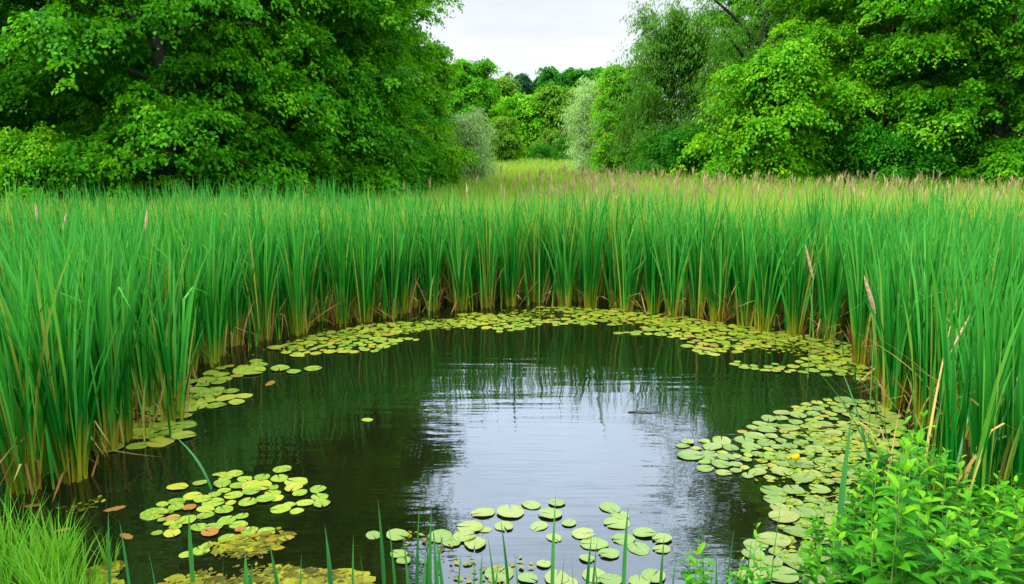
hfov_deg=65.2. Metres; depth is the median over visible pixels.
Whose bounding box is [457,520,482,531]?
lily pad
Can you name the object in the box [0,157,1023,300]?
meadow grass
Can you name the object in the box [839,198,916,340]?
cattail clump
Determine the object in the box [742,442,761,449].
lily pad
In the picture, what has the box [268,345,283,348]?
lily pad
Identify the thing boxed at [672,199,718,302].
cattail clump
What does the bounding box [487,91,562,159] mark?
broadleaf tree
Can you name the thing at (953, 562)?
leafy herb
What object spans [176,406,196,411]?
lily pad
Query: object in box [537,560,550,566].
lily pad
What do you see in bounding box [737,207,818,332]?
cattail clump
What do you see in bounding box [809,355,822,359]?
lily pad
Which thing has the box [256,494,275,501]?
lily pad
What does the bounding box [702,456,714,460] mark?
lily pad
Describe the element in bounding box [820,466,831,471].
lily pad
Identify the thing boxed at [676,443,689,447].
lily pad
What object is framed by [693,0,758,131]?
maple tree
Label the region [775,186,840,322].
cattail clump
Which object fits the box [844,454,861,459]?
lily pad
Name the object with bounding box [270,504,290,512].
lily pad
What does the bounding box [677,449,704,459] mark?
lily pad
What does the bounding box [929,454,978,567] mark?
leafy herb
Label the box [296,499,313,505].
lily pad
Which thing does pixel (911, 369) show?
reed leaf
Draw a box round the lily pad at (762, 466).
[754,464,767,469]
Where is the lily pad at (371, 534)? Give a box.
[366,531,379,538]
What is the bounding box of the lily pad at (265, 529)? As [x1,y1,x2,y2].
[257,527,274,532]
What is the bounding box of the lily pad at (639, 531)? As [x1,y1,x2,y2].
[633,527,655,536]
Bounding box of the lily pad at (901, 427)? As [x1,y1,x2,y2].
[885,424,906,429]
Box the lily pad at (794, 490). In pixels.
[783,485,804,493]
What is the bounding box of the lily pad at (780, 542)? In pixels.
[756,532,791,546]
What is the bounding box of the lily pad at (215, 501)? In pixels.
[202,498,224,506]
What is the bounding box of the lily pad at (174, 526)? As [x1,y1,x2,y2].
[169,523,181,528]
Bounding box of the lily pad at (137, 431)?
[124,428,154,438]
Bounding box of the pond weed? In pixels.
[56,495,532,583]
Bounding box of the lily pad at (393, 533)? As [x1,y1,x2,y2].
[386,529,408,540]
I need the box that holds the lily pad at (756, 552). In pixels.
[741,548,764,559]
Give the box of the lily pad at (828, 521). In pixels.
[824,516,848,526]
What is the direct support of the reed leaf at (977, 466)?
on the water
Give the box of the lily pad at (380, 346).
[376,344,390,348]
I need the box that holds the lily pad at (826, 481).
[822,479,833,483]
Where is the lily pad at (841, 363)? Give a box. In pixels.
[831,361,846,364]
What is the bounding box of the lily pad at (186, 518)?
[175,515,196,523]
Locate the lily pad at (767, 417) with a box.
[761,415,775,421]
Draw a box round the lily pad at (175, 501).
[168,498,186,504]
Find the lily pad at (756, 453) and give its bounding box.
[751,451,764,456]
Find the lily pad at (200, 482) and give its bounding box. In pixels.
[192,480,206,484]
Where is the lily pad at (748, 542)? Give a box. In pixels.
[743,539,768,550]
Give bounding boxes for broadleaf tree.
[440,56,503,135]
[460,71,521,104]
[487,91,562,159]
[526,80,598,156]
[530,66,579,94]
[570,67,604,89]
[589,63,656,155]
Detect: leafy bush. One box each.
[0,121,101,213]
[358,127,455,199]
[527,143,552,163]
[550,136,576,162]
[628,124,716,183]
[668,131,737,182]
[764,127,862,184]
[820,118,966,197]
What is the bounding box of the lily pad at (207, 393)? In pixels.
[196,390,221,396]
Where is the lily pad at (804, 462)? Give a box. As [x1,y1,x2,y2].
[788,459,814,467]
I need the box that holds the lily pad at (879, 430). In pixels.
[875,429,890,432]
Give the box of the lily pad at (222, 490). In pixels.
[217,488,230,492]
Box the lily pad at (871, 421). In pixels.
[862,419,881,425]
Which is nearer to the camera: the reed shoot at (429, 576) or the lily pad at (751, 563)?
the reed shoot at (429, 576)
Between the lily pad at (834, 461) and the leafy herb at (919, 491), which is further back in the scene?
the lily pad at (834, 461)
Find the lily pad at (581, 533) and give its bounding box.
[572,527,594,538]
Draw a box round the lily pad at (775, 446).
[771,444,783,448]
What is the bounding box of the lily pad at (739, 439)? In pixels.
[734,436,753,443]
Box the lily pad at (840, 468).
[835,463,857,471]
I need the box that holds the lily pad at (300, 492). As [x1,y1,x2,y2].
[292,489,306,495]
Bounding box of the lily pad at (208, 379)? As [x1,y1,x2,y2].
[197,377,216,382]
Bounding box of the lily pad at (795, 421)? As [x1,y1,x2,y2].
[788,419,802,423]
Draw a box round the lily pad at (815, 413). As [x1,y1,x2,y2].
[806,411,820,415]
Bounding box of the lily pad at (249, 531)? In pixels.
[241,526,257,535]
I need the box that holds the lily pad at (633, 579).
[629,575,649,583]
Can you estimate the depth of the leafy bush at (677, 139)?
35.90 m
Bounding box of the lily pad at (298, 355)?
[290,353,304,356]
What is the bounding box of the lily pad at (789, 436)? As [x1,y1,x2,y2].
[781,434,795,438]
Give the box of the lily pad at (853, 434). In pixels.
[845,433,860,438]
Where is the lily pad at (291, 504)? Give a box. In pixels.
[282,502,295,507]
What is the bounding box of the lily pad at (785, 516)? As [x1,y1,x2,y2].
[768,509,799,522]
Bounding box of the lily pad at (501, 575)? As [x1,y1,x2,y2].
[484,565,513,581]
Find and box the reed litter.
[0,273,1005,517]
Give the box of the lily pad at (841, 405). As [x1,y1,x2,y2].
[837,403,849,407]
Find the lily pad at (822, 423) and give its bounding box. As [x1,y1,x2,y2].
[814,421,833,426]
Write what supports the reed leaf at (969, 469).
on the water
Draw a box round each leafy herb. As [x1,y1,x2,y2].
[677,539,709,583]
[683,555,717,583]
[726,557,749,583]
[732,522,779,583]
[753,547,771,583]
[789,534,817,583]
[799,498,836,583]
[804,541,842,583]
[810,509,844,582]
[825,473,890,583]
[825,514,861,583]
[829,484,885,583]
[831,526,881,583]
[836,472,869,543]
[836,489,864,527]
[841,521,887,583]
[844,455,887,532]
[844,470,886,529]
[846,520,875,569]
[847,468,894,552]
[848,448,889,509]
[855,444,914,552]
[858,519,898,569]
[859,444,935,578]
[861,511,893,568]
[864,439,925,583]
[865,410,938,517]
[868,489,962,583]
[876,440,923,529]
[877,452,945,573]
[879,429,951,515]
[884,408,928,478]
[884,433,936,558]
[887,447,959,541]
[888,491,968,583]
[893,441,943,517]
[895,454,939,549]
[899,511,965,582]
[908,533,978,583]
[909,510,989,583]
[911,486,980,583]
[922,434,944,490]
[923,473,965,580]
[925,469,974,552]
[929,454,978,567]
[934,521,983,583]
[936,489,997,576]
[936,529,1000,583]
[943,478,975,525]
[944,465,973,503]
[949,509,1005,583]
[955,475,987,551]
[957,507,993,580]
[958,497,1018,583]
[960,524,1002,582]
[961,486,1000,537]
[969,495,1013,561]
[977,473,1023,574]
[981,472,1023,545]
[981,530,1023,583]
[981,544,1023,583]
[982,567,1003,583]
[985,470,1005,506]
[997,491,1023,583]
[998,508,1023,580]
[1005,482,1023,510]
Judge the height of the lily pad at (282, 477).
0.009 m
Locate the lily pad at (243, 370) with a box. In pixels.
[232,366,265,374]
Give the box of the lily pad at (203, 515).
[197,511,213,518]
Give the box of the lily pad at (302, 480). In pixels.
[284,477,307,484]
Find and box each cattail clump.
[0,209,115,455]
[0,229,90,497]
[0,232,63,409]
[0,240,103,474]
[0,241,157,501]
[0,248,75,463]
[0,250,165,450]
[0,253,77,371]
[0,256,88,453]
[6,235,159,428]
[25,203,125,340]
[25,223,89,304]
[27,213,166,351]
[32,199,145,308]
[36,223,152,420]
[37,202,129,455]
[43,218,173,443]
[48,204,151,388]
[54,216,142,289]
[76,209,170,289]
[78,202,181,393]
[85,203,175,368]
[86,250,172,408]
[93,207,195,381]
[96,223,162,317]
[121,213,212,371]
[121,218,217,321]
[121,246,210,420]
[126,210,232,367]
[129,207,216,356]
[151,196,211,284]
[156,211,246,363]
[167,205,242,355]
[177,213,255,347]
[179,196,231,301]
[183,208,274,345]
[194,194,266,334]
[195,188,247,335]
[221,189,286,312]
[222,185,303,329]
[222,193,294,341]
[261,203,344,327]
[266,204,331,326]
[268,199,317,335]
[276,190,317,311]
[288,202,348,321]
[294,198,347,315]
[305,191,358,323]
[315,203,354,311]
[319,183,363,318]
[335,205,389,322]
[339,184,381,315]
[346,186,400,307]
[362,202,418,320]
[370,195,436,313]
[373,198,425,289]
[376,199,421,313]
[384,205,436,307]
[387,182,448,306]
[389,198,452,310]
[414,200,453,306]
[426,191,487,313]
[430,181,479,302]
[432,185,490,301]
[452,186,502,299]
[463,179,520,308]
[466,193,524,302]
[485,188,522,287]
[488,184,537,306]
[493,187,533,301]
[512,196,562,301]
[522,194,562,288]
[532,188,577,300]
[539,204,593,307]
[548,188,614,301]
[551,195,595,257]
[569,179,618,288]
[574,185,615,307]
[593,183,649,299]
[594,208,639,307]
[606,202,661,311]
[613,198,698,312]
[621,194,672,300]
[623,197,662,302]
[628,189,678,307]
[646,184,710,297]
[649,206,700,317]
[658,187,719,311]
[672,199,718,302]
[673,191,734,317]
[686,191,752,322]
[686,204,745,309]
[687,179,743,315]
[701,193,771,317]
[721,195,780,322]
[721,198,786,326]
[726,192,773,313]
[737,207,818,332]
[747,197,809,325]
[756,194,814,318]
[762,192,832,335]
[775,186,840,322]
[778,210,831,327]
[797,187,864,333]
[801,191,865,339]
[803,193,869,328]
[821,189,928,341]
[828,207,928,356]
[829,195,934,364]
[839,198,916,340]
[842,202,941,383]
[847,228,964,411]
[850,208,920,296]
[852,200,941,353]
[853,193,997,402]
[854,209,917,256]
[864,210,991,397]
[866,215,949,373]
[873,200,931,316]
[877,207,968,286]
[880,215,1003,429]
[880,224,991,301]
[886,212,995,384]
[887,214,1023,382]
[898,209,977,272]
[912,235,1023,427]
[915,229,1007,422]
[916,209,991,276]
[926,215,1017,318]
[932,233,1015,292]
[935,248,1023,439]
[942,214,1023,338]
[947,236,1023,403]
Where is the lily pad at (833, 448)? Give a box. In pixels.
[825,445,840,450]
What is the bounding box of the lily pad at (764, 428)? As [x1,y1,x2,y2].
[757,426,776,431]
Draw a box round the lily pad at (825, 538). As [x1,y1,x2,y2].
[806,533,829,543]
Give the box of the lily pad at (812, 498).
[805,495,826,503]
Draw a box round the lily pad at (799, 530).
[783,526,807,537]
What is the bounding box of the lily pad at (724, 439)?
[713,436,730,444]
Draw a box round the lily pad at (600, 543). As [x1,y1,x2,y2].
[580,537,608,548]
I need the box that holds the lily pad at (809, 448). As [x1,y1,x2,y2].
[804,445,824,452]
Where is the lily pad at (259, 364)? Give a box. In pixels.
[250,362,267,365]
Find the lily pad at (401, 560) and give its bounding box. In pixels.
[396,556,410,563]
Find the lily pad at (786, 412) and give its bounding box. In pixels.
[773,410,789,414]
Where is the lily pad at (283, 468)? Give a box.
[273,465,291,472]
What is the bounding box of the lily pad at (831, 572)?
[826,567,843,578]
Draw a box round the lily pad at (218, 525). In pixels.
[205,523,222,528]
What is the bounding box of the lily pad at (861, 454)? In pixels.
[859,451,879,459]
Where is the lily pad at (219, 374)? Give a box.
[213,372,229,376]
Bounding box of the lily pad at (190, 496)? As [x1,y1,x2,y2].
[183,492,202,499]
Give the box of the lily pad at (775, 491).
[760,486,786,496]
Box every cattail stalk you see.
[35,203,41,256]
[63,212,66,245]
[145,210,155,363]
[805,245,813,377]
[864,276,875,442]
[925,316,969,489]
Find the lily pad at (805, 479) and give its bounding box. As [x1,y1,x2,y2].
[791,473,812,482]
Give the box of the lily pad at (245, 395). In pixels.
[236,393,252,397]
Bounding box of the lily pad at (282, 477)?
[270,474,287,481]
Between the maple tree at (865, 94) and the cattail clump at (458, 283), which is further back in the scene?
the maple tree at (865, 94)
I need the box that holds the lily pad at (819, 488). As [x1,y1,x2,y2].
[809,484,830,492]
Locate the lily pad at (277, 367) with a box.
[270,365,289,370]
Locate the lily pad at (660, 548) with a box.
[653,544,669,552]
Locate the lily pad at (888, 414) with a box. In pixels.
[879,411,901,418]
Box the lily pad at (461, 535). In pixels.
[453,530,475,540]
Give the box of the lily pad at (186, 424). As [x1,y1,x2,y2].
[171,421,196,428]
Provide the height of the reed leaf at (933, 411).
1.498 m
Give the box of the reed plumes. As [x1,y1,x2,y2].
[259,163,1023,213]
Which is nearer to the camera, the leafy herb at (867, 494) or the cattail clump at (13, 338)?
the leafy herb at (867, 494)
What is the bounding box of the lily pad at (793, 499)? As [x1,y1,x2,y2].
[785,498,803,505]
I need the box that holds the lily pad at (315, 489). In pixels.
[310,485,326,492]
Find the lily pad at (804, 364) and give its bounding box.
[801,363,815,366]
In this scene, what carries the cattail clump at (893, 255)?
on the ground at (964, 558)
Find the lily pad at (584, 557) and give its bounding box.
[579,554,594,561]
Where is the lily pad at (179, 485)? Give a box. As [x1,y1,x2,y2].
[166,483,187,489]
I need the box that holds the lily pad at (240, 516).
[235,513,248,518]
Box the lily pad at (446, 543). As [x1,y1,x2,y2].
[442,536,460,545]
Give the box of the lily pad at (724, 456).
[717,453,734,459]
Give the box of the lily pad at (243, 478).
[237,476,251,481]
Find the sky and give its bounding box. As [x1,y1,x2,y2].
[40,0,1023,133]
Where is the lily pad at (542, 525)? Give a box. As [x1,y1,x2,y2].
[530,521,547,530]
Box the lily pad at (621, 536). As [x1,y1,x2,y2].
[612,533,634,544]
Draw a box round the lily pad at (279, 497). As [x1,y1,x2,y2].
[271,495,283,500]
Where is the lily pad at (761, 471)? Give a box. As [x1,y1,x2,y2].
[749,468,766,475]
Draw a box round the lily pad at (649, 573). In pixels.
[641,568,665,582]
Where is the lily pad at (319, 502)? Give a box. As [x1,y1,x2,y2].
[313,499,329,506]
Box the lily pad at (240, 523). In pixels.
[229,520,247,527]
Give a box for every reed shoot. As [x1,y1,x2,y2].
[107,513,111,583]
[119,521,130,583]
[188,517,194,581]
[243,550,252,583]
[269,543,278,583]
[325,528,332,583]
[352,534,353,583]
[378,503,385,583]
[389,530,395,583]
[402,531,409,583]
[416,515,418,583]
[422,549,425,583]
[425,532,428,583]
[427,551,431,583]
[428,505,442,583]
[433,530,438,583]
[436,538,443,583]
[457,557,460,583]
[473,558,474,583]
[479,558,482,583]
[488,539,494,583]
[501,523,509,583]
[551,498,555,583]
[586,535,591,583]
[592,536,597,583]
[622,512,627,583]
[648,534,664,583]
[672,554,676,583]
[701,529,703,577]
[715,558,716,583]
[726,528,744,583]
[745,537,752,578]
[770,493,782,583]
[832,411,852,572]
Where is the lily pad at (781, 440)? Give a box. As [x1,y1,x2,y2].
[775,438,786,442]
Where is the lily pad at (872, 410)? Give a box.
[862,407,880,411]
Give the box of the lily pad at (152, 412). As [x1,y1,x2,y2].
[148,408,169,415]
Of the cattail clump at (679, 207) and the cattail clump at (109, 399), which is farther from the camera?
the cattail clump at (679, 207)
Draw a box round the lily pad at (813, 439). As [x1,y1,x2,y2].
[806,437,817,441]
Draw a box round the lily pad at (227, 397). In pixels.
[216,394,236,401]
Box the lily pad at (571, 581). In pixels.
[561,577,577,583]
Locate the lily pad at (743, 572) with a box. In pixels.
[737,568,770,583]
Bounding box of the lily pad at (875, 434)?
[856,430,879,437]
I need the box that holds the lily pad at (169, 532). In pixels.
[163,529,180,536]
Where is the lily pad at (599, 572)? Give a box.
[582,568,607,581]
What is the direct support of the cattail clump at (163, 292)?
on the ground at (964, 558)
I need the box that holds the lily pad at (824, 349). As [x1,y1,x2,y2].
[819,347,834,350]
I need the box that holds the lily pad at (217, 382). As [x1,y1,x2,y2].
[211,380,226,383]
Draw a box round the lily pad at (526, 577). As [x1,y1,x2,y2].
[518,572,537,582]
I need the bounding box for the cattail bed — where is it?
[0,173,1023,527]
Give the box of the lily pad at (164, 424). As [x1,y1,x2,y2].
[148,421,175,429]
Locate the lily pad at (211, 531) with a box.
[201,528,218,535]
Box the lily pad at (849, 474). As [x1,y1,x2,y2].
[847,472,858,476]
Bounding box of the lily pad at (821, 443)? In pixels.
[813,441,825,446]
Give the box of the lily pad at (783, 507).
[770,503,789,510]
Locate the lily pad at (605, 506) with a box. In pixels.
[599,502,620,512]
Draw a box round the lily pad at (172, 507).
[168,503,183,510]
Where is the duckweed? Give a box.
[124,305,891,565]
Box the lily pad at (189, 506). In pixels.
[182,504,195,509]
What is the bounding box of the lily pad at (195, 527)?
[190,523,206,530]
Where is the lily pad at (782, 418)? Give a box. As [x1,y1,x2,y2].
[775,415,788,419]
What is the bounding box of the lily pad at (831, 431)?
[825,429,842,435]
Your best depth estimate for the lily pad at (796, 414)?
8.63 m
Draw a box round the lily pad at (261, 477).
[254,474,269,479]
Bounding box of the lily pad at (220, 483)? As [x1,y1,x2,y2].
[213,479,230,486]
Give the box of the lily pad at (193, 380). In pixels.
[185,379,197,383]
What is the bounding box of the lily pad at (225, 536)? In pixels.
[218,534,234,542]
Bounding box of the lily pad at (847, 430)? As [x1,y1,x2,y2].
[837,428,852,432]
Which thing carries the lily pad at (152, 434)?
on the water
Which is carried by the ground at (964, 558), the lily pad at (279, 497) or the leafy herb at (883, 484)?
the leafy herb at (883, 484)
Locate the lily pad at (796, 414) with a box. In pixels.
[789,411,806,417]
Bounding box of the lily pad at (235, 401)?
[228,399,244,404]
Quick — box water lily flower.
[791,453,799,463]
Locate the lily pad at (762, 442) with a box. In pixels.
[757,439,775,445]
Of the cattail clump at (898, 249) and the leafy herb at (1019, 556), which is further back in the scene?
the cattail clump at (898, 249)
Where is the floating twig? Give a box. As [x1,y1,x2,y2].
[628,410,660,412]
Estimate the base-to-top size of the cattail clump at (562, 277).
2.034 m
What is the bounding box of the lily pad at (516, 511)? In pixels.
[497,504,523,517]
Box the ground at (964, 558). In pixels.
[4,306,1023,583]
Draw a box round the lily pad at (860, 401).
[854,399,866,402]
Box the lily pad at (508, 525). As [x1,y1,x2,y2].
[494,521,512,529]
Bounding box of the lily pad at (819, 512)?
[815,509,832,516]
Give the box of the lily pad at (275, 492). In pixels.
[264,490,280,494]
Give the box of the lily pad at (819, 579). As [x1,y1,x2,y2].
[802,572,826,583]
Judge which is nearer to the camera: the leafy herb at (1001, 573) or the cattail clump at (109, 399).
the leafy herb at (1001, 573)
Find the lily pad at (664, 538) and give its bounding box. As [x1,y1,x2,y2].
[652,533,671,542]
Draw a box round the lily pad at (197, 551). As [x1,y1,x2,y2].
[193,546,209,554]
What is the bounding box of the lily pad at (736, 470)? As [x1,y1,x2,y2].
[730,468,741,472]
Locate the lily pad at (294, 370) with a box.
[286,369,300,372]
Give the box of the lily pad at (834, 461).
[814,457,838,466]
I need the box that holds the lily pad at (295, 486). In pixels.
[284,482,302,490]
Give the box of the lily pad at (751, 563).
[746,559,766,569]
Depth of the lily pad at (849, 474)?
7.05 m
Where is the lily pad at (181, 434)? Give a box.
[171,431,195,438]
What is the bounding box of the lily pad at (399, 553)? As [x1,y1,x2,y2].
[390,549,407,557]
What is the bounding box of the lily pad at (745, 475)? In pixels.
[742,472,753,477]
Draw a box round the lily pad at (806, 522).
[795,520,823,529]
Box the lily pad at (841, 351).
[834,349,849,352]
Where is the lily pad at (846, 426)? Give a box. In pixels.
[836,424,849,428]
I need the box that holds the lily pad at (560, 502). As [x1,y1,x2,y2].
[548,498,564,505]
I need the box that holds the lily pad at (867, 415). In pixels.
[861,414,883,420]
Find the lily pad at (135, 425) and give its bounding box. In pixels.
[133,422,140,428]
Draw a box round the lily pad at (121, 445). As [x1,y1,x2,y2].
[92,442,124,452]
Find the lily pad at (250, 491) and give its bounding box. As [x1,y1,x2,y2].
[242,487,260,494]
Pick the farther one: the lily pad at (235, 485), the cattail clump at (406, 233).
the cattail clump at (406, 233)
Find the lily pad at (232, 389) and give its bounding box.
[223,388,239,392]
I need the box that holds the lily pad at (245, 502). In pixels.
[238,497,257,505]
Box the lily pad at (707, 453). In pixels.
[701,450,717,456]
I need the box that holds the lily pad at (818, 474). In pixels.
[802,469,822,477]
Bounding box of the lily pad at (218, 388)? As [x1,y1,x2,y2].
[208,387,224,390]
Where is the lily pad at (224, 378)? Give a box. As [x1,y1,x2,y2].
[217,376,232,380]
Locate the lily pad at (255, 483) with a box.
[242,480,271,490]
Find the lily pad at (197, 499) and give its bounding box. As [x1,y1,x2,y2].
[193,495,211,502]
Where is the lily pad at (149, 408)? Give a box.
[145,405,160,410]
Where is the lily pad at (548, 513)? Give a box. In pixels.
[538,508,561,518]
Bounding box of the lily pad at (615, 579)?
[599,573,621,583]
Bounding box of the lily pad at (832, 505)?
[820,502,845,511]
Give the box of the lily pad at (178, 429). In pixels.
[160,426,182,434]
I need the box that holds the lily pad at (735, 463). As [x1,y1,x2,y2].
[729,461,742,466]
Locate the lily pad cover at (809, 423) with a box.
[151,306,903,534]
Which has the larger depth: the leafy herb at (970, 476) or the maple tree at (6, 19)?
the maple tree at (6, 19)
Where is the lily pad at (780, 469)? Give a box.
[771,466,793,475]
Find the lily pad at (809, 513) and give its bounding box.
[791,506,816,517]
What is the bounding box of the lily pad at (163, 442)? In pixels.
[145,438,174,446]
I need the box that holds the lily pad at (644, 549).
[627,542,649,554]
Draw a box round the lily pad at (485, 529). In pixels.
[479,527,491,531]
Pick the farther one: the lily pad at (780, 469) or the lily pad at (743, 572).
the lily pad at (780, 469)
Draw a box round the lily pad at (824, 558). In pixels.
[798,543,831,560]
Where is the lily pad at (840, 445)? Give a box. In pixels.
[833,443,845,447]
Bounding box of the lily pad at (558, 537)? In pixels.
[546,533,561,541]
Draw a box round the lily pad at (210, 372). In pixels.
[202,370,218,374]
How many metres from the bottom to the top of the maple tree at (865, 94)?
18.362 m
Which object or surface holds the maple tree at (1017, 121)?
on the ground at (964, 558)
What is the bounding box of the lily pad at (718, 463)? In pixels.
[711,459,731,467]
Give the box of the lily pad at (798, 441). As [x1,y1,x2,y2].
[793,439,808,444]
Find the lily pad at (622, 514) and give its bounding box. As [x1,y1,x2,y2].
[611,511,629,518]
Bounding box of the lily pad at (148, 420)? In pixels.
[136,416,153,421]
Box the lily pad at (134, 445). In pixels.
[125,442,147,448]
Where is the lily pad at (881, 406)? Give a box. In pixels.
[878,404,890,409]
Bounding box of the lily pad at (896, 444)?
[877,438,899,446]
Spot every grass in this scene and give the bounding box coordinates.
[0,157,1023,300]
[0,477,1022,583]
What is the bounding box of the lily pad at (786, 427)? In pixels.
[777,424,799,430]
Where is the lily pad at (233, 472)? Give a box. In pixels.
[224,470,242,476]
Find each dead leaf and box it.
[24,504,39,506]
[104,506,125,511]
[120,533,132,538]
[265,380,274,385]
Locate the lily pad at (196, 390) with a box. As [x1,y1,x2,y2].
[189,387,207,392]
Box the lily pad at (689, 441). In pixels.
[681,439,693,443]
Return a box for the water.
[0,292,1002,583]
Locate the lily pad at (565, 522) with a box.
[562,519,575,525]
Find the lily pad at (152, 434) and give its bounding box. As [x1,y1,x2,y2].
[145,433,165,439]
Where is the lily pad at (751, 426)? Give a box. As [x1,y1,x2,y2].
[746,425,756,429]
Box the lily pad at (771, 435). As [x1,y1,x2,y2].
[765,433,777,437]
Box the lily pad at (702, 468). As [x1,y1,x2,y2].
[697,465,713,471]
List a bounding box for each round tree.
[487,115,527,165]
[537,128,563,159]
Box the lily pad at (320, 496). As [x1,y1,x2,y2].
[311,493,327,499]
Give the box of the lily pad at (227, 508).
[215,505,232,512]
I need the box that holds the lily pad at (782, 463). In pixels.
[776,461,792,466]
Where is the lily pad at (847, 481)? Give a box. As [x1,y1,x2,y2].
[832,478,851,484]
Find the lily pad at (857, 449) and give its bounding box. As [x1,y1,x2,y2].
[849,445,863,450]
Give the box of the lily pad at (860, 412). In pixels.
[851,409,867,414]
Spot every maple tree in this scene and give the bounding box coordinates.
[0,0,192,170]
[0,0,218,197]
[0,0,373,210]
[0,20,34,119]
[90,6,309,176]
[167,0,464,201]
[194,0,467,171]
[351,0,447,60]
[386,39,481,191]
[584,65,644,176]
[668,38,863,190]
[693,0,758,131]
[715,0,905,165]
[752,0,1023,181]
[800,0,1023,195]
[838,0,1023,153]
[999,0,1023,122]
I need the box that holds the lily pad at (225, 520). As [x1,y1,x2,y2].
[217,515,235,524]
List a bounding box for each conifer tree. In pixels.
[511,73,534,95]
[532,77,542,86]
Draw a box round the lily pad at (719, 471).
[715,469,731,474]
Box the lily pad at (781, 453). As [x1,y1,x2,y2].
[773,451,787,456]
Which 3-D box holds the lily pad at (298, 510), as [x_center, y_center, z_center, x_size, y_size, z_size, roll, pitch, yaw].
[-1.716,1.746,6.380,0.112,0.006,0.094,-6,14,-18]
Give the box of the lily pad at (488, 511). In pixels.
[471,508,494,515]
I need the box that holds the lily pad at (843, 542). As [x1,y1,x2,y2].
[829,536,847,548]
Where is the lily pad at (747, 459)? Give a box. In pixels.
[740,457,751,460]
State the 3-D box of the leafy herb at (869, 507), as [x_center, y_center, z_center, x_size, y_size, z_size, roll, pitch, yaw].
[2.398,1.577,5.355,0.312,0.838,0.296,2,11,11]
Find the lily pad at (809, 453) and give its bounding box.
[804,450,814,455]
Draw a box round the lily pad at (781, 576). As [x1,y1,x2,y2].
[762,566,798,582]
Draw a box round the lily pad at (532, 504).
[521,501,540,508]
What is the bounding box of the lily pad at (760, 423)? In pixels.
[752,421,766,425]
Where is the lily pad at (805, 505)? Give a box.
[802,503,817,508]
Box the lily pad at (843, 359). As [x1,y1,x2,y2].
[839,357,851,361]
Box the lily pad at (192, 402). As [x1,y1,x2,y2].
[177,399,196,407]
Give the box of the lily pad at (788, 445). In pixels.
[782,443,797,448]
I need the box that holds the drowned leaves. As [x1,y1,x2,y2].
[44,531,375,583]
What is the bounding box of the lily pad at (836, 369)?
[831,368,846,372]
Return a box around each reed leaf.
[176,437,211,489]
[749,421,885,481]
[769,491,868,510]
[803,422,890,464]
[813,326,893,462]
[815,369,879,486]
[822,329,881,415]
[837,458,939,489]
[839,366,873,493]
[841,400,886,471]
[844,413,897,460]
[856,332,942,412]
[866,330,968,425]
[886,404,900,485]
[924,312,953,458]
[941,435,1009,504]
[956,377,1017,502]
[957,406,971,468]
[962,423,1023,514]
[971,384,1016,520]
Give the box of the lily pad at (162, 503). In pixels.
[156,501,168,506]
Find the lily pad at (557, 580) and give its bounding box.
[545,569,568,583]
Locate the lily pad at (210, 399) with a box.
[197,397,215,402]
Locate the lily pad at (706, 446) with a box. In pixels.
[703,442,721,449]
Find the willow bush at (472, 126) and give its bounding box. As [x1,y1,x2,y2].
[446,106,506,185]
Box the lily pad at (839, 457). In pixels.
[835,455,851,461]
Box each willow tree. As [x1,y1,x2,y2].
[552,75,613,176]
[592,0,734,176]
[665,0,872,160]
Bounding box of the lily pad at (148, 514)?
[140,507,169,519]
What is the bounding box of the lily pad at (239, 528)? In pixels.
[235,526,244,531]
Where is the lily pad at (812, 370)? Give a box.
[805,368,820,371]
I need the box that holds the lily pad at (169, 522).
[163,521,175,524]
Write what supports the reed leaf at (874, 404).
on the water
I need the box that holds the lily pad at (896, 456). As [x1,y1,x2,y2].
[887,451,901,457]
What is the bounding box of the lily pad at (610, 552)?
[598,548,618,557]
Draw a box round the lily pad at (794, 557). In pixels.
[781,553,807,571]
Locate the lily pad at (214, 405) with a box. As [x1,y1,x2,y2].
[206,402,226,407]
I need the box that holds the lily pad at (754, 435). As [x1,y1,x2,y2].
[744,432,766,438]
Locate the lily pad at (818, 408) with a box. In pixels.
[811,406,824,410]
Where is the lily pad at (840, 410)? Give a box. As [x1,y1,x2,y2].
[832,407,846,412]
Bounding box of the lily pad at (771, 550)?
[769,547,787,556]
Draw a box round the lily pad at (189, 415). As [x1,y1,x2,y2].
[176,413,191,418]
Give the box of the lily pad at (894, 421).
[882,417,904,424]
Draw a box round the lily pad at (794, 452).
[789,449,803,453]
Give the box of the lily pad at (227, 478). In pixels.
[218,475,231,480]
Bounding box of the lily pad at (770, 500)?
[763,495,785,503]
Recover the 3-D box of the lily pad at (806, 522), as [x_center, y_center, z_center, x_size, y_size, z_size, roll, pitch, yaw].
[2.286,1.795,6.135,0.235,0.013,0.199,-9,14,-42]
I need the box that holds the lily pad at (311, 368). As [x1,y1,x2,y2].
[304,366,321,370]
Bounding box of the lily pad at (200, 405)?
[192,402,208,408]
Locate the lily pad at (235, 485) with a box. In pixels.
[230,482,246,487]
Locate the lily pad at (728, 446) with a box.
[723,444,738,450]
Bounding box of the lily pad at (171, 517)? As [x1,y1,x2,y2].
[165,514,180,520]
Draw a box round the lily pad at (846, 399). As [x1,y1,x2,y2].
[834,396,852,402]
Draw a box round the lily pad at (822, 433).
[809,432,830,439]
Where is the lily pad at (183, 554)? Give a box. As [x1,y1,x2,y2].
[178,551,193,557]
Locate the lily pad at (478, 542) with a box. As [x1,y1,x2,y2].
[464,537,485,548]
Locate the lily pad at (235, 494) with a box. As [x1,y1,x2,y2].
[224,491,242,498]
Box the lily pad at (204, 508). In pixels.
[196,505,213,511]
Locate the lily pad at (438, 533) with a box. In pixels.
[428,529,451,542]
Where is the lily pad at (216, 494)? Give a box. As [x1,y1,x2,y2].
[209,491,221,496]
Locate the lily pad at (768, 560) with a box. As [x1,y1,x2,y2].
[762,555,782,565]
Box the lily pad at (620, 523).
[604,516,629,528]
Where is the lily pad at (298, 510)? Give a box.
[290,508,303,513]

